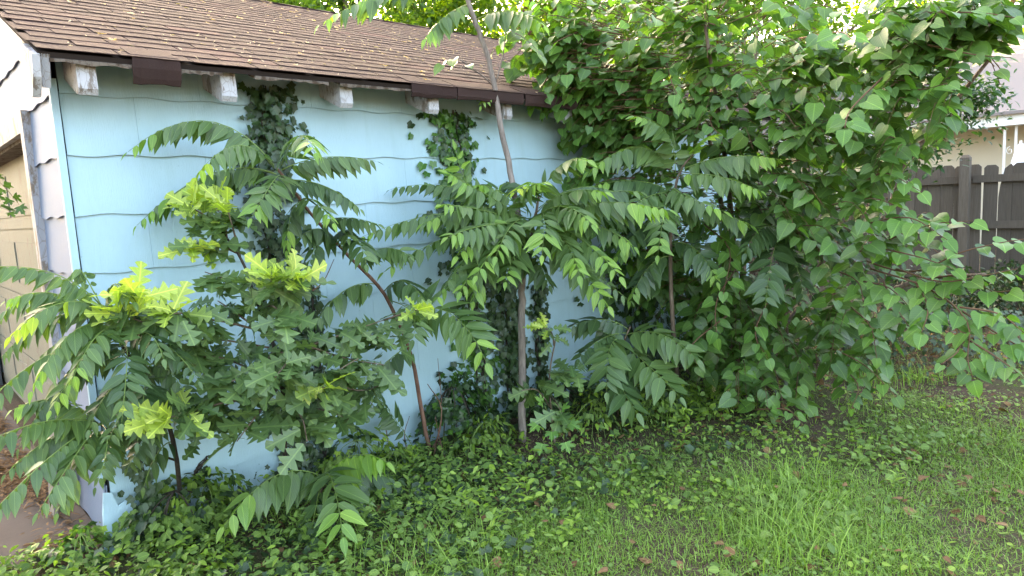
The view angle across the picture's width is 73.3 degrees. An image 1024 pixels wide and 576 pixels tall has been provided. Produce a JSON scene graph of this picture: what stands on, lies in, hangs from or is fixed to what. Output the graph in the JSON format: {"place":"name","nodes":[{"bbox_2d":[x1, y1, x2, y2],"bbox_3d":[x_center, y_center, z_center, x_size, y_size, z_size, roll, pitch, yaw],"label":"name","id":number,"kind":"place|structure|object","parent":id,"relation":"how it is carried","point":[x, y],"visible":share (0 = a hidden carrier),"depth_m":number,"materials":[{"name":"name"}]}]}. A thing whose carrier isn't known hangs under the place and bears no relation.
{"place":"outdoors","nodes":[
{"label":"outdoors","id":0,"kind":"place"},
{"bbox_2d":[0,406,102,570],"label":"driveway","id":1,"kind":"structure","parent":0,"point":[12,527],"depth_m":3.61,"materials":[{"name":"concrete"}]},
{"bbox_2d":[0,412,86,559],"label":"leaf litter","id":2,"kind":"object","parent":1,"relation":"on","point":[16,478],"visible":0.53,"depth_m":4.04,"materials":[{"name":"brown plant"}]},
{"bbox_2d":[47,415,58,516],"bbox_3d":[-2.396,0.895,3.611,0.082,0.620,0.280,-9,10,-42],"label":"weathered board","id":3,"kind":"object","parent":1,"relation":"on","point":[49,491],"visible":0.14,"depth_m":3.64,"materials":[{"name":"grey wood"}]},
{"bbox_2d":[0,247,1023,575],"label":"ground","id":4,"kind":"structure","parent":0,"point":[996,387],"depth_m":3.68,"materials":[{"name":"green plant"}]},
{"bbox_2d":[35,519,128,575],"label":"weed clump","id":5,"kind":"object","parent":4,"relation":"on","point":[50,557],"visible":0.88,"depth_m":3.15,"materials":[{"name":"green plant"}]},
{"bbox_2d":[0,266,203,524],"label":"corner sapling","id":6,"kind":"object","parent":4,"relation":"on","point":[88,351],"visible":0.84,"depth_m":2.66,"materials":[{"name":"green plant"}]},
{"bbox_2d":[0,510,253,575],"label":"ground cover","id":7,"kind":"object","parent":4,"relation":"on","point":[141,556],"visible":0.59,"depth_m":3.09,"materials":[{"name":"green plant"}]},
{"bbox_2d":[117,446,171,548],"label":"ivy vine","id":8,"kind":"object","parent":4,"relation":"on","point":[151,499],"visible":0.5,"depth_m":3.31,"materials":[{"name":"green plant"}]},
{"bbox_2d":[156,534,175,562],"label":"weed plant","id":9,"kind":"object","parent":4,"relation":"on","point":[163,540],"visible":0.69,"depth_m":3.16,"materials":[{"name":"green plant"}]},
{"bbox_2d":[107,470,239,553],"bbox_3d":[-1.669,1.089,3.430,0.663,0.304,0.499,-9,10,-42],"label":"ivy mound","id":10,"kind":"object","parent":4,"relation":"on","point":[224,493],"visible":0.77,"depth_m":3.32,"materials":[{"name":"green plant"}]},
{"bbox_2d":[154,466,252,538],"bbox_3d":[-1.551,1.078,3.529,0.585,0.298,0.392,-9,10,-42],"label":"weed clump","id":11,"kind":"object","parent":4,"relation":"on","point":[230,481],"visible":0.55,"depth_m":3.50,"materials":[{"name":"green plant"}]},
{"bbox_2d":[215,519,232,548],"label":"weed plant","id":12,"kind":"object","parent":4,"relation":"on","point":[227,531],"visible":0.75,"depth_m":3.17,"materials":[{"name":"green plant"}]},
{"bbox_2d":[82,176,437,474],"bbox_3d":[-1.150,0.350,3.205,1.418,1.751,1.052,-9,10,-42],"label":"oak sapling","id":13,"kind":"object","parent":4,"relation":"on","point":[257,382],"visible":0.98,"depth_m":3.00,"materials":[{"name":"green plant"}]},
{"bbox_2d":[261,530,277,555],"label":"weed plant","id":14,"kind":"object","parent":4,"relation":"on","point":[267,538],"visible":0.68,"depth_m":3.01,"materials":[{"name":"green plant"}]},
{"bbox_2d":[287,510,302,538],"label":"weed plant","id":15,"kind":"object","parent":4,"relation":"on","point":[294,519],"visible":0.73,"depth_m":3.23,"materials":[{"name":"green plant"}]},
{"bbox_2d":[120,120,501,461],"bbox_3d":[-0.874,0.173,3.516,1.733,2.045,1.049,-8,9,-37],"label":"leaning sapling","id":16,"kind":"object","parent":4,"relation":"on","point":[236,150],"visible":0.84,"depth_m":3.49,"materials":[{"name":"green plant"}]},
{"bbox_2d":[216,454,406,556],"bbox_3d":[-0.926,1.032,3.352,0.753,0.380,0.763,-1,7,15],"label":"seedling","id":17,"kind":"object","parent":4,"relation":"on","point":[297,487],"visible":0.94,"depth_m":3.23,"materials":[{"name":"green plant"}]},
{"bbox_2d":[264,0,433,26],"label":"tree","id":18,"kind":"object","parent":4,"relation":"on","point":[329,3],"depth_m":16.70,"materials":[{"name":"green plant"}]},
{"bbox_2d":[267,0,434,26],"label":"tree","id":19,"kind":"object","parent":4,"relation":"on","point":[389,11],"visible":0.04,"depth_m":16.00,"materials":[{"name":"green plant"}]},
{"bbox_2d":[312,425,401,481],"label":"weed clump","id":20,"kind":"object","parent":4,"relation":"on","point":[368,437],"visible":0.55,"depth_m":4.02,"materials":[{"name":"green plant"}]},
{"bbox_2d":[356,497,372,542],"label":"weed plant","id":21,"kind":"object","parent":4,"relation":"on","point":[365,514],"visible":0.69,"depth_m":3.15,"materials":[{"name":"green plant"}]},
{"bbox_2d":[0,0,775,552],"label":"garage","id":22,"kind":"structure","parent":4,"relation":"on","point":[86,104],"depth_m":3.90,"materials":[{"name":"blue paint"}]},
{"bbox_2d":[0,174,28,217],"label":"vine sprig","id":23,"kind":"object","parent":22,"relation":"hanging from","point":[20,208],"visible":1,"depth_m":4.46,"materials":[{"name":"green plant"}]},
{"bbox_2d":[0,155,52,414],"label":"door","id":24,"kind":"structure","parent":22,"relation":"in","point":[17,241],"depth_m":5.31,"materials":[{"name":"beige paint"}]},
{"bbox_2d":[183,455,217,488],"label":"ivy vine","id":25,"kind":"object","parent":22,"relation":"attached to","point":[199,466],"visible":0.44,"depth_m":3.60,"materials":[{"name":"green plant"}]},
{"bbox_2d":[234,81,334,476],"bbox_3d":[-1.217,0.026,3.823,0.638,2.327,0.152,-9,10,-42],"label":"ivy vine","id":26,"kind":"object","parent":22,"relation":"attached to","point":[276,130],"visible":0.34,"depth_m":3.71,"materials":[{"name":"green plant"}]},
{"bbox_2d":[64,0,513,80],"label":"roof debris","id":27,"kind":"object","parent":22,"relation":"on","point":[279,48],"visible":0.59,"depth_m":4.52,"materials":[{"name":"beige plant"}]},
{"bbox_2d":[305,285,336,463],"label":"ivy vine","id":28,"kind":"object","parent":22,"relation":"attached to","point":[322,454],"visible":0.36,"depth_m":3.98,"materials":[{"name":"green plant"}]},
{"bbox_2d":[407,109,509,419],"bbox_3d":[-0.323,-0.110,4.691,1.047,2.165,0.092,-9,10,-42],"label":"ivy vine","id":29,"kind":"object","parent":22,"relation":"attached to","point":[456,134],"visible":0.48,"depth_m":4.61,"materials":[{"name":"green plant"}]},
{"bbox_2d":[465,275,541,417],"bbox_3d":[-0.029,0.436,4.973,0.738,1.170,0.141,-9,10,-42],"label":"ivy vine","id":30,"kind":"object","parent":22,"relation":"attached to","point":[509,349],"visible":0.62,"depth_m":4.95,"materials":[{"name":"green plant"}]},
{"bbox_2d":[526,284,550,388],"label":"ivy vine","id":31,"kind":"object","parent":22,"relation":"attached to","point":[540,298],"visible":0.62,"depth_m":5.21,"materials":[{"name":"green plant"}]},
{"bbox_2d":[575,269,680,370],"bbox_3d":[1.243,0.326,6.090,1.866,1.158,0.241,-9,10,-42],"label":"ivy vine","id":32,"kind":"object","parent":22,"relation":"attached to","point":[641,317],"visible":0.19,"depth_m":5.86,"materials":[{"name":"green plant"}]},
{"bbox_2d":[380,513,398,539],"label":"weed plant","id":33,"kind":"object","parent":4,"relation":"on","point":[391,524],"visible":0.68,"depth_m":3.13,"materials":[{"name":"green plant"}]},
{"bbox_2d":[365,440,425,477],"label":"weed clump","id":34,"kind":"object","parent":4,"relation":"on","point":[400,451],"visible":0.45,"depth_m":4.00,"materials":[{"name":"green plant"}]},
{"bbox_2d":[400,468,416,499],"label":"weed plant","id":35,"kind":"object","parent":4,"relation":"on","point":[407,478],"visible":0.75,"depth_m":3.58,"materials":[{"name":"green plant"}]},
{"bbox_2d":[406,445,418,474],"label":"weed plant","id":36,"kind":"object","parent":4,"relation":"on","point":[415,455],"visible":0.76,"depth_m":3.94,"materials":[{"name":"green plant"}]},
{"bbox_2d":[440,453,453,482],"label":"weed plant","id":37,"kind":"object","parent":4,"relation":"on","point":[449,465],"visible":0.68,"depth_m":3.77,"materials":[{"name":"green plant"}]},
{"bbox_2d":[375,0,522,37],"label":"tree","id":38,"kind":"object","parent":4,"relation":"on","point":[383,11],"visible":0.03,"depth_m":17.97,"materials":[{"name":"green plant"}]},
{"bbox_2d":[375,0,522,34],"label":"tree","id":39,"kind":"object","parent":4,"relation":"on","point":[484,17],"depth_m":25.96,"materials":[{"name":"green plant"}]},
{"bbox_2d":[438,497,461,536],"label":"weed plant","id":40,"kind":"object","parent":4,"relation":"on","point":[453,513],"visible":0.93,"depth_m":3.15,"materials":[{"name":"green plant"}]},
{"bbox_2d":[412,363,492,454],"bbox_3d":[-0.395,0.764,4.556,0.624,0.519,0.465,-9,10,-42],"label":"ivy mound","id":41,"kind":"object","parent":4,"relation":"on","point":[461,412],"visible":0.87,"depth_m":4.51,"materials":[{"name":"green plant"}]},
{"bbox_2d":[72,359,836,575],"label":"ground cover","id":42,"kind":"object","parent":4,"relation":"on","point":[268,563],"visible":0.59,"depth_m":3.38,"materials":[{"name":"green plant"}]},
{"bbox_2d":[456,489,476,515],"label":"weed plant","id":43,"kind":"object","parent":4,"relation":"on","point":[468,511],"visible":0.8,"depth_m":3.29,"materials":[{"name":"green plant"}]},
{"bbox_2d":[475,430,493,457],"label":"weed plant","id":44,"kind":"object","parent":4,"relation":"on","point":[487,441],"visible":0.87,"depth_m":4.10,"materials":[{"name":"green plant"}]},
{"bbox_2d":[448,408,523,463],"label":"weed clump","id":45,"kind":"object","parent":4,"relation":"on","point":[477,439],"visible":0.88,"depth_m":4.32,"materials":[{"name":"green plant"}]},
{"bbox_2d":[480,507,501,546],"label":"weed plant","id":46,"kind":"object","parent":4,"relation":"on","point":[492,521],"visible":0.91,"depth_m":3.01,"materials":[{"name":"green plant"}]},
{"bbox_2d":[314,0,678,442],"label":"central sapling","id":47,"kind":"object","parent":4,"relation":"on","point":[496,242],"visible":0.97,"depth_m":4.06,"materials":[{"name":"green plant"}]},
{"bbox_2d":[394,0,604,42],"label":"tree","id":48,"kind":"object","parent":4,"relation":"on","point":[495,33],"visible":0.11,"depth_m":17.88,"materials":[{"name":"green plant"}]},
{"bbox_2d":[498,437,517,470],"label":"weed plant","id":49,"kind":"object","parent":4,"relation":"on","point":[509,449],"visible":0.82,"depth_m":3.97,"materials":[{"name":"green plant"}]},
{"bbox_2d":[515,476,535,509],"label":"weed plant","id":50,"kind":"object","parent":4,"relation":"on","point":[527,490],"visible":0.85,"depth_m":3.48,"materials":[{"name":"green plant"}]},
{"bbox_2d":[508,312,587,450],"bbox_3d":[0.215,0.598,4.100,0.482,0.885,0.445,-2,7,6],"label":"oak shoot","id":51,"kind":"object","parent":4,"relation":"on","point":[559,375],"visible":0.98,"depth_m":4.09,"materials":[{"name":"green plant"}]},
{"bbox_2d":[496,373,604,439],"bbox_3d":[0.281,0.786,4.888,1.028,0.348,0.472,-9,10,-42],"label":"ivy mound","id":52,"kind":"object","parent":4,"relation":"on","point":[573,394],"visible":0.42,"depth_m":4.81,"materials":[{"name":"green plant"}]},
{"bbox_2d":[528,393,580,455],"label":"maple seedling","id":53,"kind":"object","parent":4,"relation":"on","point":[572,425],"visible":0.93,"depth_m":3.90,"materials":[{"name":"green plant"}]},
{"bbox_2d":[86,307,1023,575],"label":"leaf litter","id":54,"kind":"object","parent":4,"relation":"on","point":[732,551],"visible":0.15,"depth_m":3.52,"materials":[{"name":"plant"}]},
{"bbox_2d":[557,512,582,537],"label":"weed plant","id":55,"kind":"object","parent":4,"relation":"on","point":[571,524],"visible":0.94,"depth_m":3.11,"materials":[{"name":"green plant"}]},
{"bbox_2d":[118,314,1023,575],"bbox_3d":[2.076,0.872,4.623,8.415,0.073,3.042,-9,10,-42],"label":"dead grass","id":56,"kind":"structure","parent":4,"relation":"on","point":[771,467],"depth_m":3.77,"materials":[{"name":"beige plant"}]},
{"bbox_2d":[567,468,585,488],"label":"weed plant","id":57,"kind":"object","parent":4,"relation":"on","point":[582,483],"visible":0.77,"depth_m":3.70,"materials":[{"name":"green plant"}]},
{"bbox_2d":[557,387,635,443],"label":"weed clump","id":58,"kind":"object","parent":4,"relation":"on","point":[602,418],"visible":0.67,"depth_m":4.53,"materials":[{"name":"green plant"}]},
{"bbox_2d":[592,438,607,464],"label":"weed plant","id":59,"kind":"object","parent":4,"relation":"on","point":[601,448],"visible":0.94,"depth_m":4.10,"materials":[{"name":"green plant"}]},
{"bbox_2d":[550,9,695,79],"bbox_3d":[3.855,-7.672,26.410,7.605,11.436,7.668,-9,10,-42],"label":"tree","id":60,"kind":"object","parent":4,"relation":"on","point":[610,61],"depth_m":25.82,"materials":[{"name":"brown plant"}]},
{"bbox_2d":[621,449,632,476],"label":"weed plant","id":61,"kind":"object","parent":4,"relation":"on","point":[625,459],"visible":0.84,"depth_m":3.92,"materials":[{"name":"green plant"}]},
{"bbox_2d":[559,312,705,427],"bbox_3d":[0.780,0.576,4.552,0.621,0.765,0.900,-9,10,-42],"label":"sapling","id":62,"kind":"object","parent":4,"relation":"on","point":[623,366],"visible":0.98,"depth_m":4.47,"materials":[{"name":"green plant"}]},
{"bbox_2d":[516,0,749,63],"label":"tree","id":63,"kind":"object","parent":4,"relation":"on","point":[612,62],"depth_m":19.56,"materials":[{"name":"green plant"}]},
{"bbox_2d":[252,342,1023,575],"bbox_3d":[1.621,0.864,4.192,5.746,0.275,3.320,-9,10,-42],"label":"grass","id":64,"kind":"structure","parent":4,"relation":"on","point":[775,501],"depth_m":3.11,"materials":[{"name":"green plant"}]},
{"bbox_2d":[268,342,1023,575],"bbox_3d":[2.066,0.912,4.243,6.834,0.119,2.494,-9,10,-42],"label":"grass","id":65,"kind":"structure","parent":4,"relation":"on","point":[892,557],"depth_m":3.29,"materials":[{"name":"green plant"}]},
{"bbox_2d":[646,442,658,464],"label":"weed plant","id":66,"kind":"object","parent":4,"relation":"on","point":[653,451],"visible":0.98,"depth_m":4.05,"materials":[{"name":"green plant"}]},
{"bbox_2d":[294,348,1023,575],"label":"ground cover","id":67,"kind":"object","parent":4,"relation":"on","point":[711,478],"visible":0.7,"depth_m":3.57,"materials":[{"name":"green plant"}]},
{"bbox_2d":[627,380,706,430],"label":"weed clump","id":68,"kind":"object","parent":4,"relation":"on","point":[667,408],"visible":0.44,"depth_m":4.70,"materials":[{"name":"green plant"}]},
{"bbox_2d":[673,427,689,447],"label":"weed plant","id":69,"kind":"object","parent":4,"relation":"on","point":[682,442],"visible":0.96,"depth_m":4.21,"materials":[{"name":"green plant"}]},
{"bbox_2d":[581,115,782,393],"bbox_3d":[1.082,-0.112,4.602,0.971,2.100,1.044,-7,8,-28],"label":"bush edge sapling","id":70,"kind":"object","parent":4,"relation":"on","point":[691,210],"visible":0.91,"depth_m":4.58,"materials":[{"name":"green plant"}]},
{"bbox_2d":[696,437,710,460],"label":"weed plant","id":71,"kind":"object","parent":4,"relation":"on","point":[704,445],"visible":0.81,"depth_m":4.00,"materials":[{"name":"green plant"}]},
{"bbox_2d":[568,0,860,91],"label":"tree","id":72,"kind":"object","parent":4,"relation":"on","point":[839,3],"visible":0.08,"depth_m":15.93,"materials":[{"name":"green plant"}]},
{"bbox_2d":[712,456,731,479],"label":"weed plant","id":73,"kind":"object","parent":4,"relation":"on","point":[724,468],"visible":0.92,"depth_m":3.64,"materials":[{"name":"green plant"}]},
{"bbox_2d":[581,0,878,273],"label":"shrub","id":74,"kind":"object","parent":4,"relation":"on","point":[643,21],"visible":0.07,"depth_m":7.86,"materials":[{"name":"green plant"}]},
{"bbox_2d":[697,381,770,421],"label":"weed clump","id":75,"kind":"object","parent":4,"relation":"on","point":[713,405],"visible":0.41,"depth_m":4.81,"materials":[{"name":"green plant"}]},
{"bbox_2d":[747,484,762,519],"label":"weed plant","id":76,"kind":"object","parent":4,"relation":"on","point":[753,501],"visible":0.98,"depth_m":3.13,"materials":[{"name":"green plant"}]},
{"bbox_2d":[491,0,1023,435],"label":"mulberry bush","id":77,"kind":"object","parent":4,"relation":"on","point":[904,49],"visible":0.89,"depth_m":4.49,"materials":[{"name":"green plant"}]},
{"bbox_2d":[710,186,866,366],"bbox_3d":[1.966,0.085,4.708,1.141,1.595,0.970,-8,9,-34],"label":"shaded sapling","id":78,"kind":"object","parent":4,"relation":"on","point":[783,276],"visible":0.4,"depth_m":4.52,"materials":[{"name":"green plant"}]},
{"bbox_2d":[778,471,799,496],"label":"weed plant","id":79,"kind":"object","parent":4,"relation":"on","point":[789,484],"visible":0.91,"depth_m":3.38,"materials":[{"name":"green plant"}]},
{"bbox_2d":[629,195,951,372],"bbox_3d":[2.571,-0.201,6.252,3.259,1.725,2.211,-9,10,-42],"label":"shrub","id":80,"kind":"object","parent":4,"relation":"on","point":[846,218],"visible":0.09,"depth_m":6.10,"materials":[{"name":"green plant"}]},
{"bbox_2d":[663,0,938,101],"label":"tree","id":81,"kind":"object","parent":4,"relation":"on","point":[841,26],"visible":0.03,"depth_m":19.48,"materials":[{"name":"green plant"}]},
{"bbox_2d":[815,501,836,527],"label":"weed plant","id":82,"kind":"object","parent":4,"relation":"on","point":[828,504],"visible":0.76,"depth_m":3.09,"materials":[{"name":"green plant"}]},
{"bbox_2d":[632,310,1023,499],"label":"ground cover","id":83,"kind":"object","parent":4,"relation":"on","point":[952,397],"visible":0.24,"depth_m":4.66,"materials":[{"name":"green plant"}]},
{"bbox_2d":[837,504,859,543],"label":"weed plant","id":84,"kind":"object","parent":4,"relation":"on","point":[847,516],"visible":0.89,"depth_m":2.92,"materials":[{"name":"green plant"}]},
{"bbox_2d":[726,38,1023,243],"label":"house","id":85,"kind":"structure","parent":4,"relation":"on","point":[981,152],"depth_m":15.73,"materials":[{"name":"beige paint"}]},
{"bbox_2d":[749,155,1023,307],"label":"board fence","id":86,"kind":"object","parent":4,"relation":"on","point":[959,187],"visible":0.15,"depth_m":8.21,"materials":[{"name":"wood"}]},
{"bbox_2d":[886,467,905,486],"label":"weed plant","id":87,"kind":"object","parent":4,"relation":"on","point":[895,479],"visible":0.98,"depth_m":3.53,"materials":[{"name":"green plant"}]},
{"bbox_2d":[788,31,1022,320],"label":"shrub","id":88,"kind":"object","parent":4,"relation":"on","point":[980,104],"visible":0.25,"depth_m":6.25,"materials":[{"name":"green plant"}]},
{"bbox_2d":[910,497,938,531],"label":"weed plant","id":89,"kind":"object","parent":4,"relation":"on","point":[925,512],"visible":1,"depth_m":3.09,"materials":[{"name":"green plant"}]},
{"bbox_2d":[830,265,1023,378],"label":"ivy bank","id":90,"kind":"structure","parent":4,"relation":"on","point":[1013,309],"depth_m":6.22,"materials":[{"name":"green plant"}]},
{"bbox_2d":[843,0,1023,34],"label":"tree","id":91,"kind":"object","parent":4,"relation":"on","point":[1013,1],"depth_m":23.02,"materials":[{"name":"green plant"}]},
{"bbox_2d":[945,475,966,500],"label":"weed plant","id":92,"kind":"object","parent":4,"relation":"on","point":[954,492],"visible":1,"depth_m":3.39,"materials":[{"name":"green plant"}]},
{"bbox_2d":[953,259,1023,314],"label":"ivy bank","id":93,"kind":"structure","parent":4,"relation":"on","point":[1009,264],"depth_m":7.63,"materials":[{"name":"green plant"}]},
{"bbox_2d":[1011,141,1023,165],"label":"patio umbrella","id":94,"kind":"object","parent":4,"relation":"on","point":[1018,156],"visible":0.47,"depth_m":11.69,"materials":[{"name":"white fabric"}]},
{"bbox_2d":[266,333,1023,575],"bbox_3d":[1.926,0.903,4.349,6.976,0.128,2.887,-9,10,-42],"label":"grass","id":95,"kind":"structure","parent":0,"point":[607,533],"depth_m":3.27,"materials":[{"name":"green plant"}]},
{"bbox_2d":[324,0,1018,80],"label":"sky","id":96,"kind":"structure","parent":0,"point":[863,1],"materials":[{"name":"white"}]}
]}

